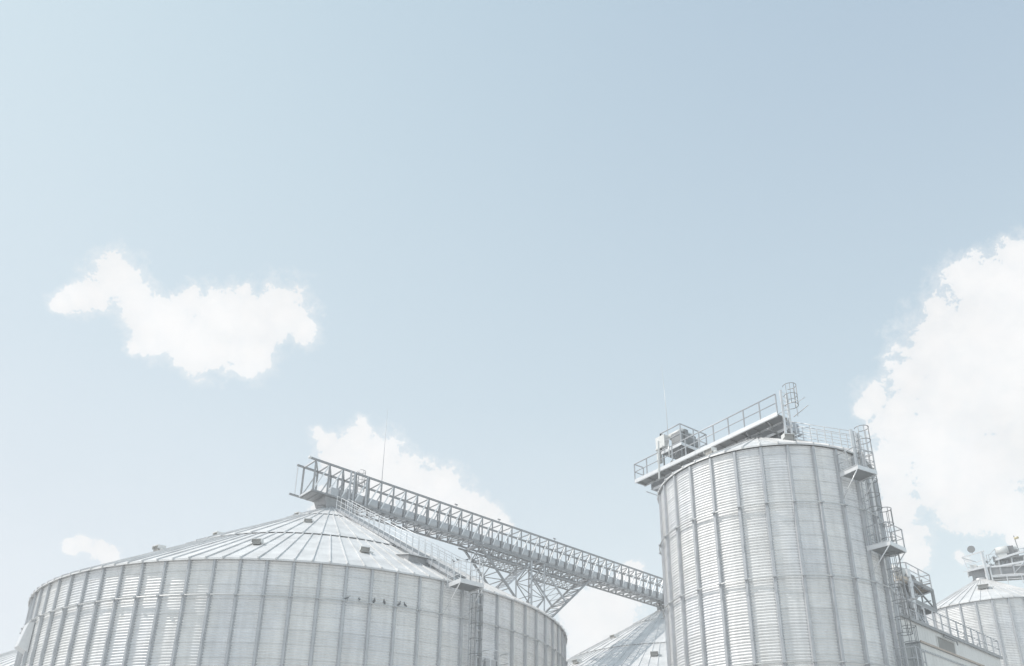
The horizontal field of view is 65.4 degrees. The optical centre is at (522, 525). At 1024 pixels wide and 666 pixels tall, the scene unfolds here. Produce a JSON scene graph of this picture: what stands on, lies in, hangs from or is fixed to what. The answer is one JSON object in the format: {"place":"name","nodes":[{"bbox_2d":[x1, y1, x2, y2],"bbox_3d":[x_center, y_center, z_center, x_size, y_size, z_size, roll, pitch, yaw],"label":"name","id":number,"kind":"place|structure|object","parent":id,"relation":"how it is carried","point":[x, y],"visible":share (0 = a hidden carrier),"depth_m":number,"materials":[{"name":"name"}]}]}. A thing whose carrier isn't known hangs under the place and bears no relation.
{"place":"outdoors","nodes":[
{"label":"outdoors","id":0,"kind":"place"},
{"bbox_2d":[0,0,1023,660],"label":"sky","id":1,"kind":"structure","parent":0,"point":[237,237],"materials":[{"name":"blue"}]},
{"bbox_3d":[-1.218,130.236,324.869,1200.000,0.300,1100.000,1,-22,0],"label":"ground","id":2,"kind":"structure","parent":0,"visible":0},
{"bbox_2d":[0,649,16,665],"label":"grain silo","id":3,"kind":"object","parent":2,"relation":"on","point":[8,658],"visible":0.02,"depth_m":78.01,"materials":[{"name":"metal"}]},
{"bbox_2d":[14,496,567,665],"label":"grain silo","id":4,"kind":"object","parent":2,"relation":"on","point":[274,592],"visible":1,"depth_m":44.48,"materials":[{"name":"metal"}]},
{"bbox_2d":[481,649,508,665],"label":"inspection door","id":5,"kind":"structure","parent":4,"relation":"in","point":[487,662],"depth_m":47.40,"materials":[{"name":"metal"}]},
{"bbox_2d":[458,542,595,616],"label":"trestle tower","id":6,"kind":"structure","parent":2,"relation":"on","point":[545,574],"depth_m":78.86,"materials":[{"name":"metal"}]},
{"bbox_2d":[289,410,663,609],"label":"conveyor bridge","id":7,"kind":"structure","parent":6,"relation":"on","point":[328,498],"depth_m":74.53,"materials":[{"name":"metal"}]},
{"bbox_2d":[566,606,667,665],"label":"grain silo","id":8,"kind":"object","parent":2,"relation":"on","point":[642,642],"visible":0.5,"depth_m":81.35,"materials":[{"name":"metal"}]},
{"bbox_2d":[657,421,927,665],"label":"grain silo","id":9,"kind":"object","parent":2,"relation":"on","point":[782,550],"visible":0.99,"depth_m":43.02,"materials":[{"name":"metal"}]},
{"bbox_2d":[634,373,808,495],"bbox_3d":[12.695,-6.673,53.944,4.693,10.021,13.751,13,-25,-29],"label":"roof conveyor","id":10,"kind":"object","parent":9,"relation":"on","point":[682,449],"visible":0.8,"depth_m":53.79,"materials":[{"name":"metal"}]},
{"bbox_2d":[905,640,984,665],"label":"annex","id":11,"kind":"object","parent":2,"relation":"on","point":[936,656],"visible":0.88,"depth_m":53.01,"materials":[{"name":"white metal"}]},
{"bbox_2d":[897,595,1002,665],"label":"process building","id":12,"kind":"structure","parent":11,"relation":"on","point":[939,638],"depth_m":63.77,"materials":[{"name":"metal"}]},
{"bbox_2d":[891,558,936,624],"bbox_3d":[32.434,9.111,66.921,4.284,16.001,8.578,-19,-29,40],"label":"railing","id":13,"kind":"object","parent":12,"relation":"on","point":[914,588],"depth_m":67.48,"materials":[{"name":"metal"}]},
{"bbox_2d":[926,577,1023,665],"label":"grain silo","id":14,"kind":"object","parent":2,"relation":"on","point":[990,608],"visible":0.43,"depth_m":78.23,"materials":[{"name":"metal"}]},
{"bbox_2d":[961,536,1023,583],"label":"roof conveyor","id":15,"kind":"object","parent":14,"relation":"on","point":[1008,561],"visible":0.97,"depth_m":84.58,"materials":[{"name":"metal"}]}
]}

